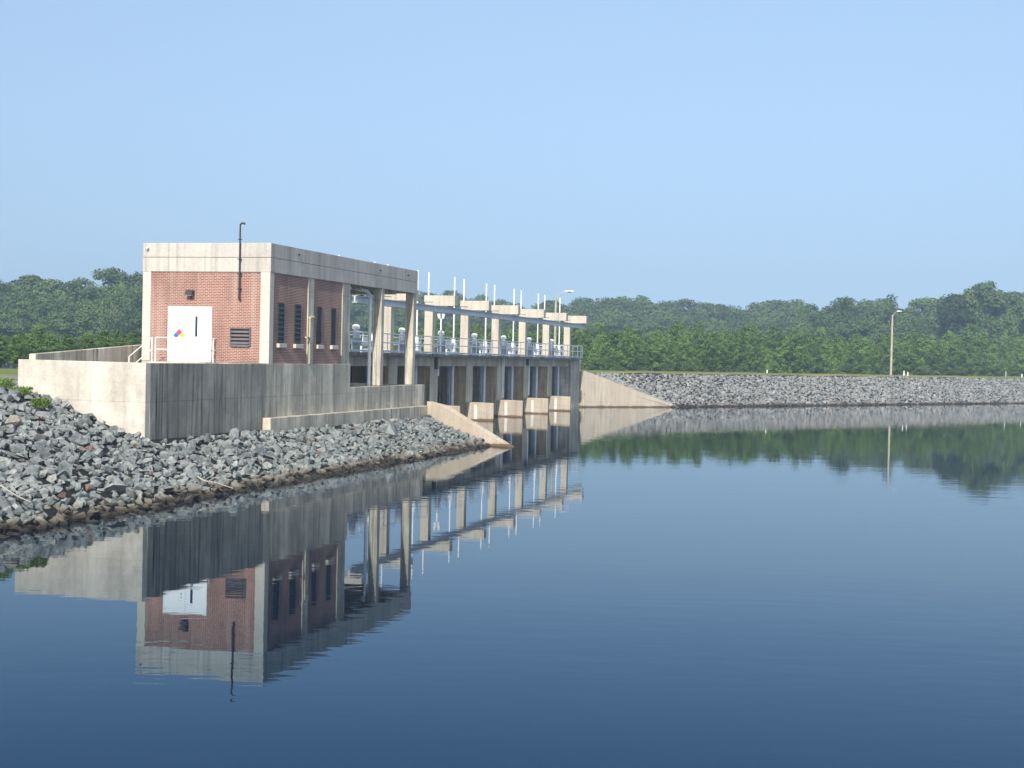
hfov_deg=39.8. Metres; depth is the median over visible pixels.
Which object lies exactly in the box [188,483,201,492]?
riprap rock
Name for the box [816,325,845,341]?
broadleaf tree
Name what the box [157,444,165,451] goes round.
riprap rock
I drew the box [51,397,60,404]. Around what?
riprap rock
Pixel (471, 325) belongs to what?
pine tree
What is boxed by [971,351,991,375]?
pine tree
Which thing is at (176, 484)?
riprap rock
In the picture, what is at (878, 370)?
pine tree
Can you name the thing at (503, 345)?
gate hoist
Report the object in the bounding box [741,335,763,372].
pine tree
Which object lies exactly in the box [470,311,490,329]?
broadleaf tree
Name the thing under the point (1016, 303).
broadleaf tree
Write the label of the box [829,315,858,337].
broadleaf tree
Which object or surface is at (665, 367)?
shrub
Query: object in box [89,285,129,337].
sparse tree
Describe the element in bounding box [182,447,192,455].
riprap rock
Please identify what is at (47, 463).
riprap rock
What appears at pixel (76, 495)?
riprap rock
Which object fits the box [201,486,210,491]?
riprap rock
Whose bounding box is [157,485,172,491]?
riprap rock
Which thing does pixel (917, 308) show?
broadleaf tree
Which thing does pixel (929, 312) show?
broadleaf tree
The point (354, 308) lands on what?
broadleaf tree
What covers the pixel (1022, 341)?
pine tree
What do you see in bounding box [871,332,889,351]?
pine tree
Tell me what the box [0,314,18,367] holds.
broadleaf tree
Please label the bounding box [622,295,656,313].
broadleaf tree
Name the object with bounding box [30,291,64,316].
broadleaf tree
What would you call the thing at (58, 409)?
riprap rock
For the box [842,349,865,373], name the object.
pine tree
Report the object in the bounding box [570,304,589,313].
broadleaf tree
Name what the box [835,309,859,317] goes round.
broadleaf tree
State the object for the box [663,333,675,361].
pine tree
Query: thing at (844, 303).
tall pine
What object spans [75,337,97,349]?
pine sapling
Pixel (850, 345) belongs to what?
pine tree
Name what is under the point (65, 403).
riprap rock
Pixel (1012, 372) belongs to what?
shrub
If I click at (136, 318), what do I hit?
broadleaf tree
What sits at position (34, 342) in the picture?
pine sapling
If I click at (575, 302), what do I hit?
broadleaf tree
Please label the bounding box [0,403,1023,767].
water
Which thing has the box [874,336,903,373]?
pine tree
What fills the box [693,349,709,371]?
pine tree
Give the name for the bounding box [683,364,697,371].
shrub
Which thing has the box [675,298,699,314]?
broadleaf tree
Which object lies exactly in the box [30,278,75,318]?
broadleaf tree
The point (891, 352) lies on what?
street lamp
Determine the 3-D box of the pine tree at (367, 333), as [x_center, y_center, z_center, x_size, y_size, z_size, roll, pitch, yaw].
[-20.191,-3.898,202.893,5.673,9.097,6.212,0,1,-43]
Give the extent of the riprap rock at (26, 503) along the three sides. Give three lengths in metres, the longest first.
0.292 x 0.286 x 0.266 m
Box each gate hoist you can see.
[338,255,383,382]
[387,264,426,384]
[423,272,462,405]
[463,279,493,402]
[489,285,515,399]
[517,290,538,397]
[541,295,565,395]
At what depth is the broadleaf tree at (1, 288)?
293.97 m
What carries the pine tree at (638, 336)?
on the ground
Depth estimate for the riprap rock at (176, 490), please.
46.98 m
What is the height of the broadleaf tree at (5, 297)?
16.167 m
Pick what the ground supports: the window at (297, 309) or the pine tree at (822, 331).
the pine tree at (822, 331)
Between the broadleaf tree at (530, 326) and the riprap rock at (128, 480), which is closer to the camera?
the riprap rock at (128, 480)
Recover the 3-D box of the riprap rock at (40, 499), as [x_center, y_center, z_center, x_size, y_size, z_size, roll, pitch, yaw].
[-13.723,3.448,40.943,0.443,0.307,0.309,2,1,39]
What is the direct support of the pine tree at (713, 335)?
on the ground
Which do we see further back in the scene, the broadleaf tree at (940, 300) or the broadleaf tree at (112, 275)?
the broadleaf tree at (940, 300)
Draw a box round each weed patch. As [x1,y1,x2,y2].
[0,378,15,386]
[7,386,33,395]
[30,396,51,407]
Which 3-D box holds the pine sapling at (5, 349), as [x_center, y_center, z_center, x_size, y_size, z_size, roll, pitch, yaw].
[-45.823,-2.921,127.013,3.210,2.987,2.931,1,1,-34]
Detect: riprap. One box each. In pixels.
[0,383,489,537]
[592,372,1023,406]
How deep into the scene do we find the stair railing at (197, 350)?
62.87 m
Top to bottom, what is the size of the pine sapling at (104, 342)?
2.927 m
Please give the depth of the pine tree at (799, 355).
209.02 m
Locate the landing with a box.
[148,361,206,362]
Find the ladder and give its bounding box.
[501,359,504,397]
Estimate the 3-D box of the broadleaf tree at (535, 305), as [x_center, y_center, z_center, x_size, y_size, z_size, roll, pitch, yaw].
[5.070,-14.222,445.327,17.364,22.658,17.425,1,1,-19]
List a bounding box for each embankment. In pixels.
[0,368,472,533]
[581,370,1023,406]
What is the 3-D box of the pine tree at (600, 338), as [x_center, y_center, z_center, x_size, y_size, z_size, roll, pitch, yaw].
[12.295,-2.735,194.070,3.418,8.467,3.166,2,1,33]
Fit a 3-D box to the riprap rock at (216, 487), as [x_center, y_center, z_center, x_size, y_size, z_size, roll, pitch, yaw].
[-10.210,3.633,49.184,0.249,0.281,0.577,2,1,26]
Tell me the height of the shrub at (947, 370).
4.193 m
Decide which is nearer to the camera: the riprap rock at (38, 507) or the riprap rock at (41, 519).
the riprap rock at (41, 519)
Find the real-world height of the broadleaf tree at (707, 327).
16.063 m
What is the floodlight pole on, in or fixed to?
on the gate hoist at (453, 348)
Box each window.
[277,303,286,347]
[293,304,303,347]
[315,307,323,348]
[330,308,337,348]
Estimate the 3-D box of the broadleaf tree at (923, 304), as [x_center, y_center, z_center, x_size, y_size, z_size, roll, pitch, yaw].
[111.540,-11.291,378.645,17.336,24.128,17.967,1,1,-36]
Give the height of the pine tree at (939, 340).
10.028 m
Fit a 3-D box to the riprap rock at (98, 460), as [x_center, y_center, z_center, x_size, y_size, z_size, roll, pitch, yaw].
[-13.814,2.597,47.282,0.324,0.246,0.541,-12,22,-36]
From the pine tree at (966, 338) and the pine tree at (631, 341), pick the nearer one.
the pine tree at (631, 341)
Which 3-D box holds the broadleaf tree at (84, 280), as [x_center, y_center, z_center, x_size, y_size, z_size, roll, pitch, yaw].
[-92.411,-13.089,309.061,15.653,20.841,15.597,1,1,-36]
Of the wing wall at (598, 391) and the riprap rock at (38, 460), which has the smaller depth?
the riprap rock at (38, 460)
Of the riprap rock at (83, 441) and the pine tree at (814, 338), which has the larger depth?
the pine tree at (814, 338)
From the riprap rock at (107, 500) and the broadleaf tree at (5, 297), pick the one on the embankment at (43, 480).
the riprap rock at (107, 500)
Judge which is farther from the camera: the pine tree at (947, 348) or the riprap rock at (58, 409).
the pine tree at (947, 348)
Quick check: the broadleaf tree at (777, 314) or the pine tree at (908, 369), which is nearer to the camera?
the pine tree at (908, 369)
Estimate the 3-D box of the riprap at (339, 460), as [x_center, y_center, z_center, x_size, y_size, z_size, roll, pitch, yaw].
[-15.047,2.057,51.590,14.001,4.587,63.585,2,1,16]
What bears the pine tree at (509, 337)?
on the ground
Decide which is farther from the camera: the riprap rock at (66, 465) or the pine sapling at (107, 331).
the pine sapling at (107, 331)
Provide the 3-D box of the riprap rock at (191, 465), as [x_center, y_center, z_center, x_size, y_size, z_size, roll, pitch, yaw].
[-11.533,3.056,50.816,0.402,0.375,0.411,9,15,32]
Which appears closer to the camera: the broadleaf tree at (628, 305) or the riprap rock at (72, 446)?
the riprap rock at (72, 446)
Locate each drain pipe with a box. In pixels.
[434,357,438,375]
[526,359,529,394]
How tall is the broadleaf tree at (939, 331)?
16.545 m
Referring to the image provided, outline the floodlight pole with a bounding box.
[437,314,444,340]
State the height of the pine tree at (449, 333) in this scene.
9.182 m
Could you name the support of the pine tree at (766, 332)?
on the ground
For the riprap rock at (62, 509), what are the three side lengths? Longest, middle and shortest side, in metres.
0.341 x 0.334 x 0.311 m
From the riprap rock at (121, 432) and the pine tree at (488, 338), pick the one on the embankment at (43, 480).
the riprap rock at (121, 432)
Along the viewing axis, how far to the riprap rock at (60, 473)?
44.14 m
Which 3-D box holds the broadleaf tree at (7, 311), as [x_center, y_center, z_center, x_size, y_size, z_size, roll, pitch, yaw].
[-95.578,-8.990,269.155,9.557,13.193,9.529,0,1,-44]
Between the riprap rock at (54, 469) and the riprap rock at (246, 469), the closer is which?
the riprap rock at (54, 469)
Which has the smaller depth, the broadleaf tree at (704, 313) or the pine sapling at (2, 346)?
the pine sapling at (2, 346)
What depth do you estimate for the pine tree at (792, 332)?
239.97 m
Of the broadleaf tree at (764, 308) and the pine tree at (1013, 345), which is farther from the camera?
the broadleaf tree at (764, 308)
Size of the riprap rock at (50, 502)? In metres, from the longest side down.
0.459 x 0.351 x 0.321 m
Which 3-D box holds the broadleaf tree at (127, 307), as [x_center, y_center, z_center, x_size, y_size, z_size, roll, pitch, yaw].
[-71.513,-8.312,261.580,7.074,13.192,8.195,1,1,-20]
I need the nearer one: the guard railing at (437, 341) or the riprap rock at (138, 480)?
the riprap rock at (138, 480)
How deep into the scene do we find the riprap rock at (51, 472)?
43.92 m
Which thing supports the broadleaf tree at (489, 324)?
on the ground
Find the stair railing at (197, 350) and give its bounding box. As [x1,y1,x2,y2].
[128,337,215,362]
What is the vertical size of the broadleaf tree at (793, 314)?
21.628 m
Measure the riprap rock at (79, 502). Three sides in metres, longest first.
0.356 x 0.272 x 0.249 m
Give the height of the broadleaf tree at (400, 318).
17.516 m
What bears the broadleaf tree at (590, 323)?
on the ground
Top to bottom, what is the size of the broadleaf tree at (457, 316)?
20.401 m
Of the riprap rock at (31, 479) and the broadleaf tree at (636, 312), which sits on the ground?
the broadleaf tree at (636, 312)
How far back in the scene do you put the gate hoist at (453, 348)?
110.74 m
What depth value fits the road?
63.43 m
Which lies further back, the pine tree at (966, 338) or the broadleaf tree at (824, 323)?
the broadleaf tree at (824, 323)
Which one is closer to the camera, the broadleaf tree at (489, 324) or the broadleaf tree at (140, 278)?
the broadleaf tree at (140, 278)
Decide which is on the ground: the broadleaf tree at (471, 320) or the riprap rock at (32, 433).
the broadleaf tree at (471, 320)
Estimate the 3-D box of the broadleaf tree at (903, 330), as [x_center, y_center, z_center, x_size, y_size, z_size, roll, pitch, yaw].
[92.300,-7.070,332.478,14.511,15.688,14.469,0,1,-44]
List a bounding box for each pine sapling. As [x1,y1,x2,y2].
[0,334,12,365]
[0,335,11,367]
[2,335,30,368]
[4,335,28,368]
[6,334,29,359]
[15,325,61,353]
[22,335,44,358]
[23,330,43,355]
[30,335,62,352]
[41,334,63,350]
[51,335,82,351]
[75,336,93,348]
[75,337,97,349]
[77,332,95,346]
[90,337,115,347]
[93,327,115,346]
[94,332,112,347]
[108,331,137,345]
[108,337,129,346]
[124,329,141,343]
[125,337,141,345]
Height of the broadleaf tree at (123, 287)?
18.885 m
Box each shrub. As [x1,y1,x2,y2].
[586,359,609,370]
[611,365,624,370]
[631,357,651,370]
[659,363,674,370]
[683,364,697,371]
[914,365,933,374]
[935,364,955,375]
[955,366,968,375]
[987,366,1006,375]
[1007,369,1020,375]
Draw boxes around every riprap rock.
[5,415,22,428]
[6,511,14,517]
[6,517,21,527]
[8,389,21,397]
[8,468,22,478]
[9,443,25,452]
[9,481,20,487]
[10,459,22,471]
[10,478,29,485]
[12,508,24,514]
[14,526,26,532]
[15,490,25,496]
[19,404,23,410]
[20,513,27,522]
[22,498,32,508]
[23,476,38,484]
[25,464,37,474]
[26,490,39,497]
[28,430,36,436]
[30,456,43,463]
[31,441,46,449]
[32,498,46,502]
[33,503,44,510]
[34,411,49,418]
[34,434,44,439]
[36,469,47,475]
[37,517,49,527]
[38,447,53,458]
[39,521,46,528]
[42,505,51,509]
[43,460,53,466]
[44,499,56,504]
[46,467,57,472]
[46,473,56,481]
[47,469,55,474]
[49,445,60,451]
[49,517,60,524]
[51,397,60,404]
[52,406,70,413]
[53,424,66,428]
[53,430,60,437]
[53,501,64,505]
[55,452,66,459]
[55,515,67,524]
[56,470,68,476]
[57,460,71,476]
[58,428,69,433]
[58,506,69,512]
[61,400,68,407]
[67,455,78,464]
[69,442,77,450]
[72,431,82,438]
[72,512,86,519]
[73,491,80,499]
[73,499,82,508]
[75,438,88,444]
[79,476,87,482]
[81,413,89,423]
[83,413,95,419]
[88,510,99,516]
[89,480,101,487]
[93,457,103,463]
[94,449,102,456]
[100,511,110,515]
[101,437,107,444]
[103,482,129,492]
[104,497,115,506]
[106,475,116,481]
[109,453,119,461]
[114,478,123,484]
[115,506,128,511]
[116,428,124,435]
[116,438,122,443]
[118,453,125,460]
[118,499,125,506]
[122,442,131,447]
[123,478,132,486]
[124,456,135,463]
[126,488,135,498]
[128,506,141,509]
[133,431,141,437]
[133,477,142,486]
[134,481,146,489]
[135,451,140,460]
[135,499,142,504]
[143,458,151,462]
[143,487,154,494]
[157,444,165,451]
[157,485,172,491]
[160,451,169,458]
[161,494,174,502]
[168,456,176,463]
[169,482,180,488]
[172,487,181,493]
[173,450,183,458]
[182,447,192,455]
[184,495,193,502]
[185,463,196,468]
[186,470,196,478]
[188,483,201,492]
[200,458,210,462]
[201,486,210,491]
[213,485,225,490]
[221,457,232,464]
[229,428,238,437]
[231,482,245,486]
[244,467,253,472]
[255,444,265,452]
[266,453,277,458]
[282,446,290,451]
[285,465,294,473]
[302,469,309,473]
[384,422,397,436]
[431,440,440,445]
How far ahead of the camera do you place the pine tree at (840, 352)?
219.37 m
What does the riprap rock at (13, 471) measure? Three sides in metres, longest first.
0.437 x 0.334 x 0.306 m
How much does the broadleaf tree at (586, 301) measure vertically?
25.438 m
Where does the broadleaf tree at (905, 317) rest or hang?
on the ground
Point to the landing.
(172, 362)
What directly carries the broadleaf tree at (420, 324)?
on the ground
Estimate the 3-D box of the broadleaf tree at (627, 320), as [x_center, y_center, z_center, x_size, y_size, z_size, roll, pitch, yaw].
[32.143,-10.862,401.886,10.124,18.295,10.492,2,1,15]
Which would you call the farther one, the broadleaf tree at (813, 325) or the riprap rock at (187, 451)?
the broadleaf tree at (813, 325)
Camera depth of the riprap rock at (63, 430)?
49.45 m
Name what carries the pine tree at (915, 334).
on the ground
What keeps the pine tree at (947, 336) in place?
on the ground
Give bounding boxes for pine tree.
[350,326,353,348]
[363,326,372,348]
[393,332,397,350]
[394,327,399,340]
[417,328,437,340]
[419,335,436,351]
[435,318,447,337]
[435,335,449,351]
[444,327,452,339]
[445,331,459,351]
[446,323,477,337]
[471,323,488,337]
[478,333,486,352]
[478,335,490,352]
[501,325,518,346]
[529,329,542,354]
[557,332,572,353]
[561,330,588,362]
[571,343,589,369]
[572,330,591,348]
[575,326,597,345]
[575,331,600,356]
[578,329,597,369]
[586,338,604,369]
[591,322,609,346]
[596,334,605,356]
[596,344,608,369]
[597,331,627,370]
[603,347,619,370]
[608,342,639,370]
[619,328,646,369]
[630,340,649,368]
[634,330,644,355]
[640,331,661,368]
[642,326,674,349]
[643,337,667,370]
[653,334,672,363]
[658,340,686,370]
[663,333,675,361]
[666,322,695,352]
[666,323,676,340]
[675,332,696,363]
[675,334,699,370]
[676,326,706,368]
[688,325,710,370]
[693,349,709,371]
[695,337,726,371]
[698,337,731,371]
[703,332,719,341]
[704,328,717,340]
[713,329,735,371]
[717,332,739,371]
[720,330,743,371]
[724,330,755,371]
[730,322,765,352]
[740,330,750,366]
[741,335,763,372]
[749,332,771,372]
[753,329,770,350]
[756,349,776,372]
[758,338,772,367]
[762,328,782,345]
[762,331,792,372]
[764,326,780,367]
[768,341,803,372]
[782,335,815,372]
[786,328,802,348]
[792,330,819,372]
[804,339,821,373]
[809,333,822,344]
[811,326,828,341]
[814,336,833,373]
[817,341,841,373]
[819,334,846,373]
[833,339,848,373]
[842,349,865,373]
[843,343,861,373]
[852,337,883,371]
[857,350,877,373]
[869,343,881,372]
[870,347,887,374]
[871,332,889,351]
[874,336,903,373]
[879,341,902,374]
[887,334,901,350]
[893,338,910,374]
[895,340,924,374]
[898,331,920,347]
[901,334,939,374]
[914,335,940,368]
[925,340,941,367]
[925,341,953,374]
[930,339,959,369]
[942,330,955,352]
[942,340,956,357]
[943,344,968,375]
[949,337,974,354]
[957,332,979,375]
[958,343,981,375]
[959,323,986,346]
[961,323,979,335]
[968,332,988,350]
[971,334,1000,375]
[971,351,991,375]
[984,355,1005,375]
[987,339,1003,363]
[988,344,1005,371]
[990,335,1003,355]
[998,329,1010,365]
[998,336,1021,373]
[1001,350,1017,375]
[1002,338,1020,374]
[1004,332,1023,347]
[1010,346,1023,376]
[1017,333,1023,372]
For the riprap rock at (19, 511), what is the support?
on the embankment at (43, 480)
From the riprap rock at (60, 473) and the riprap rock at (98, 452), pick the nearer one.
the riprap rock at (60, 473)
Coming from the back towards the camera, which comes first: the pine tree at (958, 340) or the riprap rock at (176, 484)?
the pine tree at (958, 340)
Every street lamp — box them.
[554,290,573,355]
[890,311,901,374]
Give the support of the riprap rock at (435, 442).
on the embankment at (43, 480)
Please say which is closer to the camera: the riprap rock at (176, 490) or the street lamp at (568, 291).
the riprap rock at (176, 490)
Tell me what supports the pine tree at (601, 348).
on the ground
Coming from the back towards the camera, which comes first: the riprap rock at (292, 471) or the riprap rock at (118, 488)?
the riprap rock at (292, 471)
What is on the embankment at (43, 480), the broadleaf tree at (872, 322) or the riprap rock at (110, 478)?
the riprap rock at (110, 478)
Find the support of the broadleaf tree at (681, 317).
on the ground
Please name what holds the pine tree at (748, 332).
on the ground
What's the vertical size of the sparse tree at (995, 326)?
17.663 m
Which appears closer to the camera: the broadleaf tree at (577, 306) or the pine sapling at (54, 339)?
the pine sapling at (54, 339)
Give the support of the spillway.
in the water
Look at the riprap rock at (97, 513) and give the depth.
41.25 m
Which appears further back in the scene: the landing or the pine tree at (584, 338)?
the pine tree at (584, 338)
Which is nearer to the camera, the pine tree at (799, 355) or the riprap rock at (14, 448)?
the riprap rock at (14, 448)
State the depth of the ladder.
120.38 m
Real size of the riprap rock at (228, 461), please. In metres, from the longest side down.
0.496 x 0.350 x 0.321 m
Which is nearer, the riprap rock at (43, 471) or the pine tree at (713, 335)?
the riprap rock at (43, 471)
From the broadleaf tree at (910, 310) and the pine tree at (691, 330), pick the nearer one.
the pine tree at (691, 330)
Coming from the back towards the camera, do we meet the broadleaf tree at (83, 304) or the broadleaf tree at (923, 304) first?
the broadleaf tree at (923, 304)
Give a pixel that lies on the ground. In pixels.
(13, 367)
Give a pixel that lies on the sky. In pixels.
(740, 153)
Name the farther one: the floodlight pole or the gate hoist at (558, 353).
the gate hoist at (558, 353)
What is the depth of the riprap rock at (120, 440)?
50.81 m
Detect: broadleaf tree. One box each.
[0,280,9,296]
[0,282,16,365]
[0,292,20,366]
[0,302,22,367]
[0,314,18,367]
[3,275,42,303]
[4,308,43,345]
[5,290,39,308]
[11,298,40,334]
[24,311,48,350]
[25,299,73,334]
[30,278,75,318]
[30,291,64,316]
[42,311,79,343]
[47,292,75,325]
[57,280,82,303]
[66,277,95,299]
[66,287,109,325]
[66,310,98,340]
[68,298,105,335]
[75,306,118,339]
[78,267,134,302]
[97,284,119,305]
[106,304,141,338]
[109,282,138,311]
[109,292,142,332]
[116,271,142,308]
[121,285,142,313]
[123,308,141,338]
[133,275,142,289]
[350,298,368,331]
[350,303,366,336]
[362,307,396,327]
[394,307,423,323]
[394,310,420,332]
[418,291,437,299]
[418,315,438,333]
[435,306,456,335]
[436,314,460,332]
[440,290,466,307]
[454,316,484,332]
[470,294,498,304]
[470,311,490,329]
[483,318,505,334]
[495,298,511,304]
[501,320,518,334]
[527,323,541,333]
[530,303,541,308]
[532,324,558,341]
[539,305,557,328]
[540,300,566,312]
[557,299,583,312]
[561,305,578,321]
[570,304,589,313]
[571,297,594,304]
[571,308,597,329]
[572,315,595,338]
[585,297,610,307]
[590,309,621,335]
[598,299,626,311]
[608,314,635,331]
[609,306,635,334]
[613,296,630,301]
[619,300,645,314]
[621,309,648,340]
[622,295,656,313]
[632,316,661,338]
[635,304,655,321]
[638,303,676,316]
[654,313,676,324]
[655,315,674,334]
[658,300,673,310]
[664,314,694,332]
[665,300,684,315]
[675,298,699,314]
[679,321,695,331]
[688,301,713,310]
[692,308,708,318]
[703,322,730,340]
[706,303,732,317]
[706,308,731,320]
[709,317,730,342]
[725,325,743,334]
[728,304,743,312]
[730,309,754,331]
[739,302,760,319]
[744,320,769,337]
[756,300,777,315]
[757,315,781,329]
[762,322,787,343]
[763,299,787,314]
[771,311,789,323]
[776,299,808,318]
[782,317,811,338]
[783,312,817,332]
[788,310,806,319]
[795,326,816,340]
[803,303,817,313]
[808,310,835,326]
[810,296,867,315]
[813,317,834,335]
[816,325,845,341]
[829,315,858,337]
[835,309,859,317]
[838,316,875,341]
[856,307,882,320]
[858,298,875,308]
[866,315,893,334]
[868,324,896,343]
[871,298,897,313]
[875,308,905,331]
[883,321,920,340]
[890,312,915,337]
[904,307,921,323]
[908,297,940,314]
[909,300,923,316]
[912,320,940,341]
[918,306,939,318]
[919,315,939,331]
[927,293,954,309]
[930,323,946,339]
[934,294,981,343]
[946,280,1022,350]
[987,292,1023,342]
[1003,291,1023,297]
[1008,322,1023,341]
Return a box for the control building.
[141,222,427,431]
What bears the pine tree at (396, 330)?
on the ground
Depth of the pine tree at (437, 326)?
215.55 m
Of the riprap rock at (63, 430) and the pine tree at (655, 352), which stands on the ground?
the pine tree at (655, 352)
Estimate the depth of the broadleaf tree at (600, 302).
438.98 m
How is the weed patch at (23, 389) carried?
on the embankment at (43, 480)
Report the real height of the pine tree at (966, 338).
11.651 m
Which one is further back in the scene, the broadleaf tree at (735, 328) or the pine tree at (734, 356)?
the broadleaf tree at (735, 328)
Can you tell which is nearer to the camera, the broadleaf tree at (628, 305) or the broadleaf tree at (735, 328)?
the broadleaf tree at (735, 328)
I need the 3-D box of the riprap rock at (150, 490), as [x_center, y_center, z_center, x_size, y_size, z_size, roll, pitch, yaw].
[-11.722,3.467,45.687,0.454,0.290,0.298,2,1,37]
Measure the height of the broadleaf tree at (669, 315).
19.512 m
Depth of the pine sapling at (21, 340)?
135.11 m
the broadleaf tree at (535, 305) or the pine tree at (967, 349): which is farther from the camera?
the broadleaf tree at (535, 305)
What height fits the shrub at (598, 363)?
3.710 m
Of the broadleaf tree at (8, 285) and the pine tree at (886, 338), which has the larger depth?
the broadleaf tree at (8, 285)
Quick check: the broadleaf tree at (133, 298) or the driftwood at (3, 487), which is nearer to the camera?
the driftwood at (3, 487)
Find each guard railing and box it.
[349,331,582,357]
[350,334,517,352]
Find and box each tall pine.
[416,291,423,331]
[836,297,853,334]
[877,293,897,332]
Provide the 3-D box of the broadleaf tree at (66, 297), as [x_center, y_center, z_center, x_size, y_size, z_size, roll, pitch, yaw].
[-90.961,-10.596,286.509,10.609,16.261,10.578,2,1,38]
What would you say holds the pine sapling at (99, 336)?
on the ground
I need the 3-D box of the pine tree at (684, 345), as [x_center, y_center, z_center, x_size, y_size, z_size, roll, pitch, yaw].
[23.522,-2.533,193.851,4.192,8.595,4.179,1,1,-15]
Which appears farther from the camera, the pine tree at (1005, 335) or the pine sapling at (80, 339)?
the pine tree at (1005, 335)
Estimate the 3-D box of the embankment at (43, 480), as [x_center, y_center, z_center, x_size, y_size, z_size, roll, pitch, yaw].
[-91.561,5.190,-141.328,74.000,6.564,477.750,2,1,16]
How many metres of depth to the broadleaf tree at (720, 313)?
423.82 m
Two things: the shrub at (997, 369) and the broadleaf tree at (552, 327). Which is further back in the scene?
the broadleaf tree at (552, 327)
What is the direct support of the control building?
on the embankment at (43, 480)
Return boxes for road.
[0,376,17,379]
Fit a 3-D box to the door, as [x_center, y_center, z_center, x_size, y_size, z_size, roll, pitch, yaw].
[-14.536,-2.250,63.790,2.200,2.480,0.068,2,1,16]
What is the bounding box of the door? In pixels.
[167,306,212,361]
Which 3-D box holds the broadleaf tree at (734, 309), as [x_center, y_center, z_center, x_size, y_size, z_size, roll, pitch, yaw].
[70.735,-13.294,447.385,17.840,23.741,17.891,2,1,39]
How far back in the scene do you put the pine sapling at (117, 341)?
114.86 m
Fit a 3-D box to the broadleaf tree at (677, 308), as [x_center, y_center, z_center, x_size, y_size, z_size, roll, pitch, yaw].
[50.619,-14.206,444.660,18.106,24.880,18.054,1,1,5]
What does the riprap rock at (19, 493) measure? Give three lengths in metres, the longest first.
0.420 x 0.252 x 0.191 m
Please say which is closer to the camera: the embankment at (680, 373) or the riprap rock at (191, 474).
the riprap rock at (191, 474)
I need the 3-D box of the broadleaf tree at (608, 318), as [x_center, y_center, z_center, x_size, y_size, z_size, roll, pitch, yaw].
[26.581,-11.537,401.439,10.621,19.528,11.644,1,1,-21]
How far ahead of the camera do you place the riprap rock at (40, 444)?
46.61 m
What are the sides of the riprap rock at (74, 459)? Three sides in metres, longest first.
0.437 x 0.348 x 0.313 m
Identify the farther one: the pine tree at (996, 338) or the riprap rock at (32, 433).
the pine tree at (996, 338)
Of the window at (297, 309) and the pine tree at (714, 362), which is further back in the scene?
the pine tree at (714, 362)
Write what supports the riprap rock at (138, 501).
on the embankment at (43, 480)
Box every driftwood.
[0,484,30,501]
[198,476,231,487]
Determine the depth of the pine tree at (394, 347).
188.07 m
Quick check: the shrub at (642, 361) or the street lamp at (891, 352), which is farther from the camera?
the street lamp at (891, 352)
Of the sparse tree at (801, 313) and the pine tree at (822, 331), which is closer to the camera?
the pine tree at (822, 331)
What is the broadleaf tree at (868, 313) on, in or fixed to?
on the ground
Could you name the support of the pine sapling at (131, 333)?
on the ground
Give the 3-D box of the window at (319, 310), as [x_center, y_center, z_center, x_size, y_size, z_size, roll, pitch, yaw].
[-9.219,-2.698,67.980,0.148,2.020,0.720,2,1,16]
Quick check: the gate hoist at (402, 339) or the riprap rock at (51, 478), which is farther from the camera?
the gate hoist at (402, 339)
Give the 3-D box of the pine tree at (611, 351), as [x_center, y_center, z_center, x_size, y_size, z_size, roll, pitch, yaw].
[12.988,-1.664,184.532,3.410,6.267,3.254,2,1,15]
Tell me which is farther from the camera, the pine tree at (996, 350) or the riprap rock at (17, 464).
the pine tree at (996, 350)
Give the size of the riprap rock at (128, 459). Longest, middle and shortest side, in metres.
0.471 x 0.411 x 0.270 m
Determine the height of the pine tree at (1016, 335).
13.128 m
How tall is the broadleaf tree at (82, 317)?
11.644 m
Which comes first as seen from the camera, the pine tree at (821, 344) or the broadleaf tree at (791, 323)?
the pine tree at (821, 344)
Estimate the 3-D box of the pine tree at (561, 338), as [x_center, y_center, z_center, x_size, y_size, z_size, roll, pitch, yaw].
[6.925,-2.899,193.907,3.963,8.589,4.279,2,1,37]
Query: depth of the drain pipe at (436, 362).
103.65 m
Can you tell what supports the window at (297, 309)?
in the control building
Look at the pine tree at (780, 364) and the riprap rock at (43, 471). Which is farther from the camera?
the pine tree at (780, 364)
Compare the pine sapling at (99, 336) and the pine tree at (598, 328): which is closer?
the pine sapling at (99, 336)
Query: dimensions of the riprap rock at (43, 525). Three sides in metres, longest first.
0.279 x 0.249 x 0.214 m
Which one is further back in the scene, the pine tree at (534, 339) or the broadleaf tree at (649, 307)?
the broadleaf tree at (649, 307)
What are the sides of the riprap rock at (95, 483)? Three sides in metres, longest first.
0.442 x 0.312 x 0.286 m
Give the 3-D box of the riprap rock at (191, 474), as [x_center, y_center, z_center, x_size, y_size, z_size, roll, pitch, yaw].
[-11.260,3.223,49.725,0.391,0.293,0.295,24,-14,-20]
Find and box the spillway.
[349,290,587,420]
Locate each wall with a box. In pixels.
[18,359,149,438]
[29,344,143,362]
[149,363,265,439]
[427,401,513,446]
[579,371,677,406]
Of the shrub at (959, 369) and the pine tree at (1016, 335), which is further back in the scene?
the pine tree at (1016, 335)
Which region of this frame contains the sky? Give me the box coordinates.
[0,0,1023,313]
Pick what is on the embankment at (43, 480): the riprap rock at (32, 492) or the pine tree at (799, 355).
the riprap rock at (32, 492)
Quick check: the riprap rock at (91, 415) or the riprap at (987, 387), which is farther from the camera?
the riprap at (987, 387)
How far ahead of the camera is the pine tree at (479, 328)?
207.64 m
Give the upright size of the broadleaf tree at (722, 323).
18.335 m
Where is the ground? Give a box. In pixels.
[2,362,16,368]
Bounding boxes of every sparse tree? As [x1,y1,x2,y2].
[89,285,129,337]
[794,302,811,332]
[973,312,1005,350]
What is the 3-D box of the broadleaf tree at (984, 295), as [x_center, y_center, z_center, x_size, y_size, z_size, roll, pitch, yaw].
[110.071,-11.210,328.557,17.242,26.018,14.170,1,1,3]
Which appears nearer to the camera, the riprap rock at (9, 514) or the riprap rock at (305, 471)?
the riprap rock at (9, 514)
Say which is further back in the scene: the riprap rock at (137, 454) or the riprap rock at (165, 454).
the riprap rock at (165, 454)
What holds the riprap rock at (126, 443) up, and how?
on the embankment at (43, 480)

